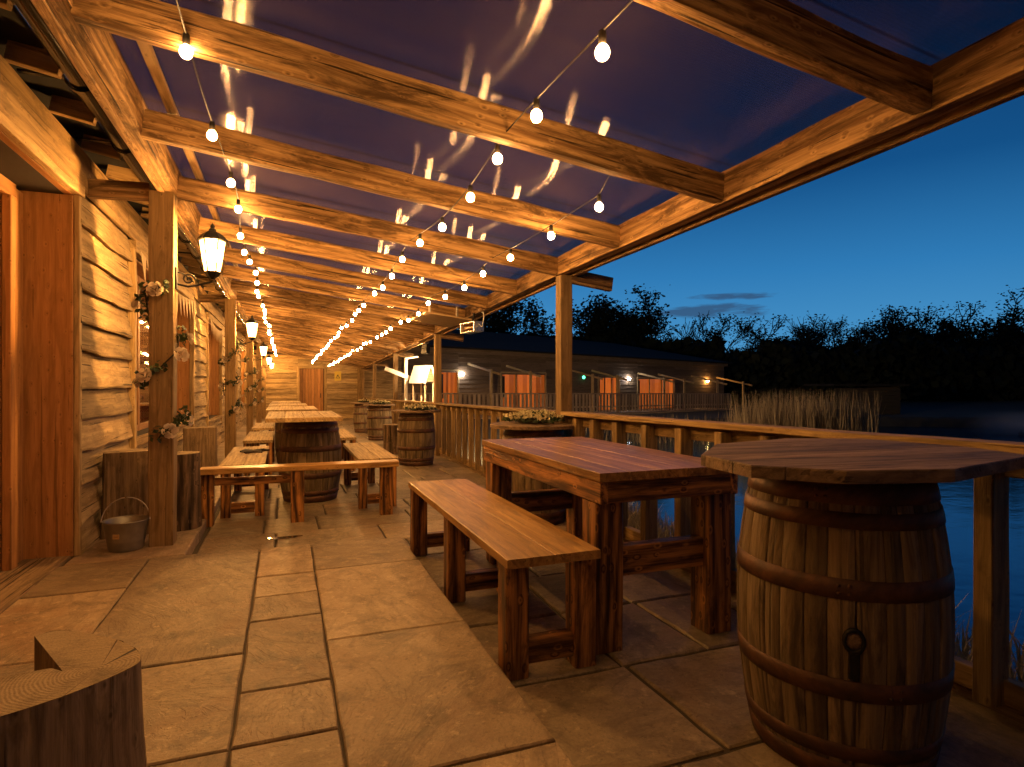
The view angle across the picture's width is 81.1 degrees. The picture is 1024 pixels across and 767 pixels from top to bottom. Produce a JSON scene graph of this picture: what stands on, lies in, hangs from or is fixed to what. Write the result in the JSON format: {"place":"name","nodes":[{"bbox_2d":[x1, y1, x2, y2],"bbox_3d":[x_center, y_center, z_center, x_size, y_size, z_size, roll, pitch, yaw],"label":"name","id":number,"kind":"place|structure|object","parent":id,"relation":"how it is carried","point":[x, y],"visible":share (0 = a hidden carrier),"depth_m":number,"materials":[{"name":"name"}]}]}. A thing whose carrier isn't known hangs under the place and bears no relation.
{"place":"outdoors","nodes":[
{"label":"outdoors","id":0,"kind":"place"},
{"bbox_2d":[64,419,264,565],"bbox_3d":[-6.790,1.438,15.066,0.711,0.511,23.643,0,0,-21],"label":"wall strip","id":1,"kind":"object","parent":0,"point":[186,542],"depth_m":4.32,"materials":[{"name":"wood"}]},
{"bbox_2d":[100,448,148,539],"bbox_3d":[-3.021,0.855,4.760,0.439,0.650,0.293,0,0,-36],"label":"log stool","id":2,"kind":"object","parent":1,"relation":"on","point":[125,472],"visible":0.57,"depth_m":4.61,"materials":[{"name":"brown wood"}]},
{"bbox_2d":[100,497,149,552],"bbox_3d":[-2.759,0.997,4.279,0.307,0.364,0.292,0,0,-21],"label":"metal bucket","id":3,"kind":"object","parent":1,"relation":"on","point":[126,533],"visible":1,"depth_m":4.20,"materials":[{"name":"metal"}]},
{"bbox_2d":[177,451,201,531],"bbox_3d":[-2.746,0.886,4.969,0.302,0.620,0.304,0,0,-21],"label":"log stool","id":4,"kind":"object","parent":1,"relation":"on","point":[189,513],"visible":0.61,"depth_m":4.88,"materials":[{"name":"brown wood"}]},
{"bbox_2d":[183,427,217,476],"bbox_3d":[-4.185,0.916,8.017,0.437,0.660,0.303,0,0,-31],"label":"log stool","id":5,"kind":"object","parent":1,"relation":"on","point":[202,441],"visible":0.69,"depth_m":7.91,"materials":[{"name":"brown wood"}]},
{"bbox_2d":[0,537,574,766],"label":"raised paving","id":6,"kind":"structure","parent":0,"point":[420,679],"depth_m":2.58,"materials":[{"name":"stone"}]},
{"bbox_2d":[0,556,70,613],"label":"doorstep","id":7,"kind":"object","parent":6,"relation":"on","point":[23,577],"visible":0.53,"depth_m":3.62,"materials":[{"name":"brown wood"}]},
{"bbox_2d":[0,630,146,766],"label":"log stool","id":8,"kind":"object","parent":6,"relation":"on","point":[74,699],"visible":1,"depth_m":1.51,"materials":[{"name":"brown wood"}]},
{"bbox_2d":[409,365,433,401],"bbox_3d":[-2.118,0.759,14.278,0.520,2.381,0.444,0,0,31],"label":"bird table","id":9,"kind":"object","parent":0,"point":[421,374],"visible":0.65,"depth_m":14.19,"materials":[{"name":"beige wood"}]},
{"bbox_2d":[112,0,1023,351],"label":"sky","id":10,"kind":"structure","parent":0,"point":[936,217],"materials":[{"name":"blue"}]},
{"bbox_2d":[192,418,1023,766],"bbox_3d":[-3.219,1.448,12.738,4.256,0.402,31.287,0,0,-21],"label":"patio","id":11,"kind":"structure","parent":0,"point":[615,716],"depth_m":2.63,"materials":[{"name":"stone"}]},
{"bbox_2d":[0,0,257,570],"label":"timber building","id":12,"kind":"structure","parent":11,"relation":"on","point":[74,354],"depth_m":4.04,"materials":[{"name":"brown wood"}]},
{"bbox_2d":[0,173,22,570],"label":"door","id":13,"kind":"structure","parent":12,"relation":"in","point":[11,199],"depth_m":3.74,"materials":[{"name":"brown wood"}]},
{"bbox_2d":[127,239,194,448],"bbox_3d":[-4.339,-0.310,7.322,0.348,2.080,3.965,0,0,-21],"label":"window","id":14,"kind":"structure","parent":12,"relation":"in","point":[139,344],"depth_m":7.22,"materials":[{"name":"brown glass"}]},
{"bbox_2d":[140,250,195,318],"bbox_3d":[-4.154,-1.065,7.381,0.021,0.378,3.751,0,0,-21],"label":"bunting","id":15,"kind":"object","parent":12,"relation":"hanging from","point":[184,300],"visible":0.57,"depth_m":7.97,"materials":[{"name":"fabric"}]},
{"bbox_2d":[205,312,222,426],"bbox_3d":[-6.138,-0.204,12.057,0.347,2.209,2.740,0,0,-21],"label":"window","id":16,"kind":"structure","parent":12,"relation":"in","point":[213,353],"depth_m":13.27,"materials":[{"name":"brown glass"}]},
{"bbox_2d":[210,318,223,342],"bbox_3d":[-5.957,-1.014,12.125,0.021,0.359,2.501,0,0,-21],"label":"bunting","id":17,"kind":"object","parent":12,"relation":"hanging from","point":[218,332],"visible":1,"depth_m":12.03,"materials":[{"name":"fabric"}]},
{"bbox_2d":[236,350,237,401],"bbox_3d":[-7.637,-0.219,16.354,0.088,2.138,2.841,0,0,-21],"label":"window","id":18,"kind":"structure","parent":12,"relation":"in","point":[237,350],"depth_m":17.62,"materials":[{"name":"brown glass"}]},
{"bbox_2d":[239,345,245,411],"bbox_3d":[-9.280,-0.184,20.331,0.349,2.169,2.636,0,0,-21],"label":"window","id":19,"kind":"structure","parent":12,"relation":"in","point":[243,353],"depth_m":21.53,"materials":[{"name":"brown glass"}]},
{"bbox_2d":[219,446,268,518],"bbox_3d":[-2.871,1.028,6.502,0.399,0.519,1.755,0,0,-21],"label":"bench","id":20,"kind":"object","parent":11,"relation":"on","point":[235,456],"visible":0.68,"depth_m":5.77,"materials":[{"name":"brown wood"}]},
{"bbox_2d":[240,448,269,453],"bbox_3d":[-2.886,0.756,6.735,0.312,0.025,0.294,0,0,-35],"label":"rag","id":21,"kind":"object","parent":20,"relation":"on","point":[245,451],"visible":1,"depth_m":6.69,"materials":[{"name":"fabric"}]},
{"bbox_2d":[243,431,274,475],"bbox_3d":[-3.958,1.074,9.405,0.399,0.519,1.755,0,0,-21],"label":"bench","id":22,"kind":"object","parent":11,"relation":"on","point":[252,438],"visible":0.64,"depth_m":8.87,"materials":[{"name":"brown wood"}]},
{"bbox_2d":[251,423,274,445],"bbox_3d":[-5.131,1.122,12.382,0.399,0.519,1.755,0,0,-21],"label":"bench","id":23,"kind":"object","parent":11,"relation":"on","point":[263,426],"visible":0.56,"depth_m":12.03,"materials":[{"name":"brown wood"}]},
{"bbox_2d":[266,535,302,538],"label":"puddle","id":24,"kind":"object","parent":11,"relation":"on","point":[284,537],"visible":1,"depth_m":4.88,"materials":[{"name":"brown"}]},
{"bbox_2d":[271,401,300,402],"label":"barrel table","id":25,"kind":"object","parent":11,"relation":"on","point":[285,402],"visible":0.03,"depth_m":15.66,"materials":[{"name":"brown wood"}]},
{"bbox_2d":[269,403,307,427],"bbox_3d":[-4.683,0.910,12.587,0.788,0.947,1.500,0,0,-21],"label":"barrel table","id":26,"kind":"object","parent":11,"relation":"on","point":[287,404],"visible":0.03,"depth_m":12.46,"materials":[{"name":"brown wood"}]},
{"bbox_2d":[266,406,317,462],"bbox_3d":[-3.509,0.862,9.610,0.788,0.947,1.500,0,0,-21],"label":"barrel table","id":27,"kind":"object","parent":11,"relation":"on","point":[284,409],"visible":0.12,"depth_m":9.34,"materials":[{"name":"brown wood"}]},
{"bbox_2d":[200,459,398,526],"bbox_3d":[-1.939,1.009,5.570,1.732,0.521,0.195,0,0,-18],"label":"bench","id":28,"kind":"object","parent":11,"relation":"on","point":[210,481],"visible":0.97,"depth_m":5.47,"materials":[{"name":"brown wood"}]},
{"bbox_2d":[265,411,342,502],"bbox_3d":[-2.319,0.815,6.703,0.788,0.947,1.500,0,0,-21],"label":"barrel table","id":29,"kind":"object","parent":11,"relation":"on","point":[309,436],"visible":0.91,"depth_m":6.43,"materials":[{"name":"brown wood"}]},
{"bbox_2d":[339,429,355,470],"bbox_3d":[-2.855,1.074,9.824,0.399,0.519,1.755,0,0,-21],"label":"bench","id":30,"kind":"object","parent":11,"relation":"on","point":[345,434],"visible":0.29,"depth_m":9.38,"materials":[{"name":"brown wood"}]},
{"bbox_2d":[350,402,372,432],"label":"barrel table","id":31,"kind":"object","parent":11,"relation":"on","point":[360,417],"visible":0.62,"depth_m":17.62,"materials":[{"name":"brown wood"}]},
{"bbox_2d":[357,397,371,401],"bbox_3d":[-4.411,0.491,17.901,0.450,0.153,0.560,0,0,-21],"label":"flower trough","id":32,"kind":"object","parent":31,"relation":"on","point":[366,400],"visible":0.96,"depth_m":17.86,"materials":[{"name":"green plant"}]},
{"bbox_2d":[343,442,397,508],"bbox_3d":[-1.679,1.028,6.955,0.399,0.519,1.755,0,0,-21],"label":"bench","id":33,"kind":"object","parent":11,"relation":"on","point":[366,451],"visible":0.84,"depth_m":6.39,"materials":[{"name":"brown wood"}]},
{"bbox_2d":[363,404,395,440],"bbox_3d":[-3.322,0.964,14.998,0.800,0.893,0.800,0,0,27],"label":"barrel table","id":34,"kind":"object","parent":11,"relation":"on","point":[379,416],"visible":0.82,"depth_m":14.73,"materials":[{"name":"brown wood"}]},
{"bbox_2d":[369,399,390,404],"bbox_3d":[-3.302,0.449,14.944,0.557,0.138,0.651,0,0,-21],"label":"flower trough","id":35,"kind":"object","parent":34,"relation":"on","point":[381,402],"visible":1,"depth_m":14.88,"materials":[{"name":"green plant"}]},
{"bbox_2d":[383,424,397,453],"bbox_3d":[-2.285,1.079,11.701,0.474,0.560,0.474,0,0,-21],"label":"log stool","id":36,"kind":"object","parent":11,"relation":"on","point":[390,438],"visible":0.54,"depth_m":11.49,"materials":[{"name":"brown wood"}]},
{"bbox_2d":[392,409,440,466],"bbox_3d":[-1.574,0.882,9.832,0.800,0.893,0.800,0,0,-5],"label":"barrel table","id":37,"kind":"object","parent":11,"relation":"on","point":[415,437],"visible":1,"depth_m":9.57,"materials":[{"name":"brown wood"}]},
{"bbox_2d":[403,402,436,410],"bbox_3d":[-1.510,0.366,9.801,0.551,0.142,0.679,0,0,-21],"label":"flower trough","id":38,"kind":"object","parent":37,"relation":"on","point":[415,406],"visible":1,"depth_m":9.68,"materials":[{"name":"green plant"}]},
{"bbox_2d":[408,479,600,680],"bbox_3d":[-0.188,0.989,3.535,0.443,0.519,2.105,0,0,-21],"label":"bench","id":39,"kind":"object","parent":11,"relation":"on","point":[516,542],"visible":0.99,"depth_m":2.70,"materials":[{"name":"brown wood"}]},
{"bbox_2d":[30,0,1023,546],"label":"canopy","id":40,"kind":"object","parent":11,"relation":"on","point":[902,100],"visible":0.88,"depth_m":3.11,"materials":[{"name":"brown wood"}]},
{"bbox_2d":[131,279,193,442],"bbox_3d":[-2.581,-0.161,4.427,0.403,1.203,0.411,0,0,-21],"label":"rose garland","id":41,"kind":"object","parent":40,"relation":"attached to","point":[144,378],"visible":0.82,"depth_m":4.32,"materials":[{"name":"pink plant"}]},
{"bbox_2d":[175,223,227,289],"bbox_3d":[-2.336,-0.958,4.515,0.352,0.516,0.186,0,0,-21],"label":"wall lantern","id":42,"kind":"object","parent":40,"relation":"attached to","point":[212,236],"depth_m":4.51,"materials":[{"name":"black metal"}]},
{"bbox_2d":[176,0,276,355],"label":"string lights","id":43,"kind":"object","parent":40,"relation":"hanging from","point":[185,51],"visible":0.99,"depth_m":3.08},
{"bbox_2d":[218,341,242,415],"bbox_3d":[-4.674,-0.106,9.937,0.398,1.335,0.399,0,0,-21],"label":"rose garland","id":44,"kind":"object","parent":40,"relation":"attached to","point":[223,360],"visible":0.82,"depth_m":9.86,"materials":[{"name":"green plant"}]},
{"bbox_2d":[236,316,258,345],"bbox_3d":[-4.431,-0.890,10.030,0.352,0.516,0.186,0,0,-21],"label":"wall lantern","id":45,"kind":"object","parent":40,"relation":"attached to","point":[251,320],"depth_m":10.02,"materials":[{"name":"white glass"}]},
{"bbox_2d":[241,356,257,405],"bbox_3d":[-6.768,-0.037,15.455,0.396,1.357,0.395,0,0,-21],"label":"rose garland","id":46,"kind":"object","parent":40,"relation":"attached to","point":[246,374],"visible":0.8,"depth_m":15.37,"materials":[{"name":"green plant"}]},
{"bbox_2d":[253,369,265,404],"bbox_3d":[-8.856,0.126,20.967,0.407,1.230,0.406,0,0,-21],"label":"rose garland","id":47,"kind":"object","parent":40,"relation":"attached to","point":[259,390],"visible":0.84,"depth_m":20.88,"materials":[{"name":"green plant"}]},
{"bbox_2d":[253,342,267,360],"bbox_3d":[-6.527,-0.837,15.546,0.352,0.516,0.186,0,0,-21],"label":"wall lantern","id":48,"kind":"object","parent":40,"relation":"attached to","point":[263,345],"depth_m":15.53,"materials":[{"name":"white glass"}]},
{"bbox_2d":[262,354,271,367],"bbox_3d":[-8.622,-0.784,21.061,0.352,0.516,0.186,0,0,-21],"label":"wall lantern","id":49,"kind":"object","parent":40,"relation":"attached to","point":[269,360],"depth_m":21.05,"materials":[{"name":"white glass"}]},
{"bbox_2d":[419,341,429,353],"bbox_3d":[-1.881,-0.794,12.765,0.229,0.324,0.303,0,0,-21],"label":"floodlight","id":50,"kind":"object","parent":40,"relation":"attached to","point":[425,348],"visible":0.88,"depth_m":12.69,"materials":[{"name":"black metal"}]},
{"bbox_2d":[411,301,471,326],"bbox_3d":[-1.046,-1.022,8.695,0.620,0.295,1.100,0,0,-21],"label":"heat shield","id":51,"kind":"object","parent":40,"relation":"attached to","point":[429,316],"visible":0.93,"depth_m":8.58,"materials":[{"name":"metal"}]},
{"bbox_2d":[330,175,609,364],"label":"string lights","id":52,"kind":"object","parent":40,"relation":"hanging from","point":[598,208],"visible":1,"depth_m":5.09},
{"bbox_2d":[460,312,483,333],"bbox_3d":[-0.532,-0.878,8.294,0.150,0.335,0.577,0,0,-29],"label":"patio heater","id":53,"kind":"object","parent":40,"relation":"hanging from","point":[472,326],"visible":0.97,"depth_m":8.27,"materials":[{"name":"metal"}]},
{"bbox_2d":[312,0,633,362],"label":"string lights","id":54,"kind":"object","parent":40,"relation":"hanging from","point":[602,52],"visible":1,"depth_m":2.71},
{"bbox_2d":[490,421,573,524],"bbox_3d":[0.198,0.812,5.477,0.800,0.893,0.800,0,0,-21],"label":"barrel table","id":55,"kind":"object","parent":11,"relation":"on","point":[515,430],"visible":0.35,"depth_m":5.21,"materials":[{"name":"brown wood"}]},
{"bbox_2d":[502,409,565,423],"bbox_3d":[0.202,0.293,5.541,0.555,0.137,0.719,0,0,-21],"label":"flower trough","id":56,"kind":"object","parent":55,"relation":"on","point":[543,416],"visible":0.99,"depth_m":5.41,"materials":[{"name":"green plant"}]},
{"bbox_2d":[482,437,737,654],"bbox_3d":[0.462,0.826,3.641,0.798,0.844,1.728,0,0,-21],"label":"picnic table","id":57,"kind":"object","parent":11,"relation":"on","point":[597,482],"visible":0.9,"depth_m":2.98,"materials":[{"name":"brown wood"}]},
{"bbox_2d":[362,397,1023,723],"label":"railing","id":58,"kind":"object","parent":11,"relation":"on","point":[985,679],"visible":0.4,"depth_m":2.71,"materials":[{"name":"brown wood"}]},
{"bbox_2d":[701,438,1023,766],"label":"barrel table","id":59,"kind":"object","parent":11,"relation":"on","point":[845,606],"visible":1,"depth_m":1.85,"materials":[{"name":"brown wood"}]},
{"bbox_2d":[441,399,1023,464],"bbox_3d":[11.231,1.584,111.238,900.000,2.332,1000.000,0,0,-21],"label":"ground","id":60,"kind":"structure","parent":0,"point":[985,414],"depth_m":31.59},
{"bbox_2d":[253,345,401,418],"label":"timber building","id":61,"kind":"structure","parent":60,"relation":"on","point":[307,381],"depth_m":27.29,"materials":[{"name":"brown wood"}]},
{"bbox_2d":[299,368,322,410],"bbox_3d":[-9.130,0.461,27.233,1.032,2.282,0.080,0,0,-21],"label":"door","id":62,"kind":"structure","parent":61,"relation":"in","point":[310,380],"depth_m":27.24,"materials":[{"name":"brown wood"}]},
{"bbox_2d":[335,371,340,380],"bbox_3d":[-7.973,-0.340,27.395,0.290,0.420,0.019,0,0,-21],"label":"notice","id":63,"kind":"object","parent":61,"relation":"attached to","point":[337,375],"visible":1,"depth_m":27.39,"materials":[{"name":"yellow paper"}]},
{"bbox_2d":[384,356,417,407],"bbox_3d":[-2.753,0.580,14.858,0.848,2.540,0.156,0,0,-24],"label":"lamp post","id":64,"kind":"object","parent":60,"relation":"on","point":[405,376],"visible":0.67,"depth_m":14.89,"materials":[{"name":"white metal"}]},
{"bbox_2d":[458,313,520,334],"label":"tree","id":65,"kind":"object","parent":60,"relation":"on","point":[489,323],"visible":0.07,"depth_m":51.70,"materials":[{"name":"green plant"}]},
{"bbox_2d":[484,292,555,337],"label":"tree","id":66,"kind":"object","parent":60,"relation":"on","point":[511,321],"visible":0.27,"depth_m":55.52,"materials":[{"name":"green plant"}]},
{"bbox_2d":[402,329,732,418],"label":"timber lodge","id":67,"kind":"structure","parent":60,"relation":"on","point":[497,352],"depth_m":35.36,"materials":[{"name":"brown wood"}]},
{"bbox_2d":[442,369,458,403],"bbox_3d":[-3.279,0.427,29.991,1.400,2.268,0.205,0,0,-38],"label":"door","id":68,"kind":"structure","parent":67,"relation":"in","point":[450,381],"depth_m":30.18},
{"bbox_2d":[468,363,500,405],"bbox_3d":[-1.444,0.257,29.468,0.187,2.642,2.822,0,0,-38],"label":"porch frame","id":69,"kind":"object","parent":67,"relation":"on","point":[491,371],"visible":0.89,"depth_m":28.81,"materials":[{"name":"brown wood"}]},
{"bbox_2d":[506,365,540,406],"bbox_3d":[0.507,0.296,30.967,0.187,2.592,2.822,0,0,-38],"label":"porch frame","id":70,"kind":"object","parent":67,"relation":"on","point":[530,373],"visible":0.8,"depth_m":30.35,"materials":[{"name":"brown wood"}]},
{"bbox_2d":[500,372,546,408],"bbox_3d":[0.627,0.475,32.992,3.250,2.220,0.205,0,0,-38],"label":"window","id":71,"kind":"structure","parent":67,"relation":"in","point":[508,383],"depth_m":33.05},
{"bbox_2d":[398,393,730,415],"bbox_3d":[4.982,1.061,33.333,25.174,1.314,0.130,0,0,-38],"label":"picket fence","id":72,"kind":"object","parent":67,"relation":"on","point":[703,404],"visible":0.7,"depth_m":33.50,"materials":[{"name":"brown wood"}]},
{"bbox_2d":[572,370,602,412],"bbox_3d":[4.020,0.367,33.666,0.187,2.504,2.822,0,0,-38],"label":"porch frame","id":73,"kind":"object","parent":67,"relation":"on","point":[592,376],"visible":0.75,"depth_m":33.03,"materials":[{"name":"brown wood"}]},
{"bbox_2d":[597,375,619,409],"bbox_3d":[5.948,0.563,37.079,2.030,2.132,0.205,0,0,-38],"label":"window","id":74,"kind":"structure","parent":67,"relation":"in","point":[607,385],"depth_m":37.10,"materials":[{"name":"orange glass"}]},
{"bbox_2d":[591,370,627,411],"bbox_3d":[5.606,0.399,34.884,0.187,2.464,2.822,0,0,-38],"label":"porch frame","id":75,"kind":"object","parent":67,"relation":"on","point":[617,377],"visible":1,"depth_m":34.23,"materials":[{"name":"brown wood"}]},
{"bbox_2d":[638,372,673,409],"bbox_3d":[8.936,0.466,37.443,0.187,2.380,2.822,0,0,-38],"label":"porch frame","id":76,"kind":"object","parent":67,"relation":"on","point":[664,379],"visible":1,"depth_m":36.81,"materials":[{"name":"brown wood"}]},
{"bbox_2d":[637,377,674,408],"bbox_3d":[9.568,0.607,39.860,3.900,2.088,0.205,0,0,-38],"label":"window","id":77,"kind":"structure","parent":67,"relation":"in","point":[643,385],"depth_m":39.84,"materials":[{"name":"orange glass"}]},
{"bbox_2d":[658,373,693,409],"bbox_3d":[10.522,0.498,38.661,0.187,2.340,2.822,0,0,-38],"label":"porch frame","id":78,"kind":"object","parent":67,"relation":"on","point":[684,380],"visible":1,"depth_m":38.02,"materials":[{"name":"brown wood"}]},
{"bbox_2d":[691,375,726,405],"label":"porch frame","id":79,"kind":"object","parent":67,"relation":"on","point":[717,382],"visible":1,"depth_m":40.25,"materials":[{"name":"brown wood"}]},
{"bbox_2d":[717,377,752,406],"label":"porch frame","id":80,"kind":"object","parent":67,"relation":"attached to","point":[742,383],"visible":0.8,"depth_m":42.11,"materials":[{"name":"brown wood"}]},
{"bbox_2d":[538,291,634,342],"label":"tree","id":81,"kind":"object","parent":60,"relation":"on","point":[592,330],"visible":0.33,"depth_m":52.77,"materials":[{"name":"green plant"}]},
{"bbox_2d":[572,284,683,341],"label":"tree","id":82,"kind":"object","parent":60,"relation":"on","point":[629,315],"visible":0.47,"depth_m":52.44,"materials":[{"name":"green plant"}]},
{"bbox_2d":[589,314,682,346],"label":"tree","id":83,"kind":"object","parent":60,"relation":"on","point":[654,332],"visible":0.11,"depth_m":50.88,"materials":[{"name":"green plant"}]},
{"bbox_2d":[552,335,726,357],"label":"woodland","id":84,"kind":"object","parent":60,"relation":"on","point":[689,345],"visible":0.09,"depth_m":49.47,"materials":[{"name":"green plant"}]},
{"bbox_2d":[613,309,667,339],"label":"tree","id":85,"kind":"object","parent":60,"relation":"on","point":[628,326],"visible":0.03,"depth_m":53.82,"materials":[{"name":"green plant"}]},
{"bbox_2d":[585,411,734,444],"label":"shore grass","id":86,"kind":"structure","parent":60,"relation":"on","point":[637,438],"depth_m":22.41,"materials":[{"name":"brown plant"}]},
{"bbox_2d":[662,312,727,341],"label":"tree","id":87,"kind":"object","parent":60,"relation":"on","point":[688,327],"visible":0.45,"depth_m":54.68,"materials":[{"name":"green plant"}]},
{"bbox_2d":[688,327,710,340],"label":"tree","id":88,"kind":"object","parent":60,"relation":"on","point":[692,337],"visible":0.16,"depth_m":59.34,"materials":[{"name":"green plant"}]},
{"bbox_2d":[694,334,740,352],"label":"tree","id":89,"kind":"object","parent":60,"relation":"on","point":[728,344],"visible":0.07,"depth_m":60.29,"materials":[{"name":"green plant"}]},
{"bbox_2d":[481,459,1023,682],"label":"bank grass","id":90,"kind":"structure","parent":60,"relation":"on","point":[634,522],"depth_m":3.60,"materials":[{"name":"green plant"}]},
{"bbox_2d":[692,312,824,353],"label":"tree","id":91,"kind":"object","parent":60,"relation":"on","point":[747,329],"visible":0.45,"depth_m":51.37,"materials":[{"name":"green plant"}]},
{"bbox_2d":[730,332,797,397],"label":"tree","id":92,"kind":"object","parent":60,"relation":"on","point":[746,348],"visible":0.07,"depth_m":51.51,"materials":[{"name":"green plant"}]},
{"bbox_2d":[773,332,830,391],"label":"tree","id":93,"kind":"object","parent":60,"relation":"on","point":[821,343],"visible":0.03,"depth_m":53.05,"materials":[{"name":"green plant"}]},
{"bbox_2d":[755,311,854,351],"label":"tree","id":94,"kind":"object","parent":60,"relation":"on","point":[821,336],"visible":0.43,"depth_m":52.51,"materials":[{"name":"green plant"}]},
{"bbox_2d":[790,316,852,349],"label":"tree","id":95,"kind":"object","parent":60,"relation":"on","point":[817,331],"visible":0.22,"depth_m":60.58,"materials":[{"name":"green plant"}]},
{"bbox_2d":[828,320,879,386],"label":"tree","id":96,"kind":"object","parent":60,"relation":"on","point":[858,340],"visible":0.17,"depth_m":52.87,"materials":[{"name":"green plant"}]},
{"bbox_2d":[804,384,908,413],"bbox_3d":[19.645,1.032,34.399,4.100,2.025,3.400,0,0,0],"label":"hut","id":97,"kind":"object","parent":60,"relation":"on","point":[889,394],"visible":0.52,"depth_m":32.96,"materials":[{"name":"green wood"}]},
{"bbox_2d":[706,331,1023,406],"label":"woodland","id":98,"kind":"object","parent":60,"relation":"on","point":[911,360],"visible":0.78,"depth_m":46.64,"materials":[{"name":"green plant"}]},
{"bbox_2d":[837,311,923,344],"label":"tree","id":99,"kind":"object","parent":60,"relation":"on","point":[888,330],"visible":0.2,"depth_m":56.53,"materials":[{"name":"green plant"}]},
{"bbox_2d":[881,317,959,337],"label":"tree","id":100,"kind":"object","parent":60,"relation":"on","point":[950,323],"visible":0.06,"depth_m":54.00,"materials":[{"name":"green plant"}]},
{"bbox_2d":[897,319,947,336],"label":"tree","id":101,"kind":"object","parent":60,"relation":"on","point":[920,328],"visible":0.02,"depth_m":55.64,"materials":[{"name":"black plant"}]},
{"bbox_2d":[872,300,1023,346],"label":"tree","id":102,"kind":"object","parent":60,"relation":"on","point":[926,320],"visible":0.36,"depth_m":53.46,"materials":[{"name":"green plant"}]},
{"bbox_2d":[935,285,1023,346],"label":"tree","id":103,"kind":"object","parent":60,"relation":"on","point":[1001,340],"visible":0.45,"depth_m":50.86,"materials":[{"name":"black plant"}]},
{"bbox_2d":[935,311,1023,341],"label":"tree","id":104,"kind":"object","parent":60,"relation":"on","point":[1013,329],"visible":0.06,"depth_m":56.42,"materials":[{"name":"black plant"}]},
{"bbox_2d":[993,317,1023,335],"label":"tree","id":105,"kind":"object","parent":60,"relation":"on","point":[1007,324],"visible":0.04,"depth_m":57.40,"materials":[{"name":"black plant"}]},
{"bbox_2d":[627,426,1023,678],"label":"lake","id":106,"kind":"structure","parent":0,"point":[957,500],"depth_m":9.53,"materials":[{"name":"liquid"}]},
{"bbox_2d":[723,388,884,432],"bbox_3d":[9.727,1.175,19.535,5.388,2.149,6.212,0,0,19],"label":"reed bed","id":107,"kind":"object","parent":106,"relation":"in","point":[821,413],"visible":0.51,"depth_m":18.20,"materials":[{"name":"beige plant"}]}
]}

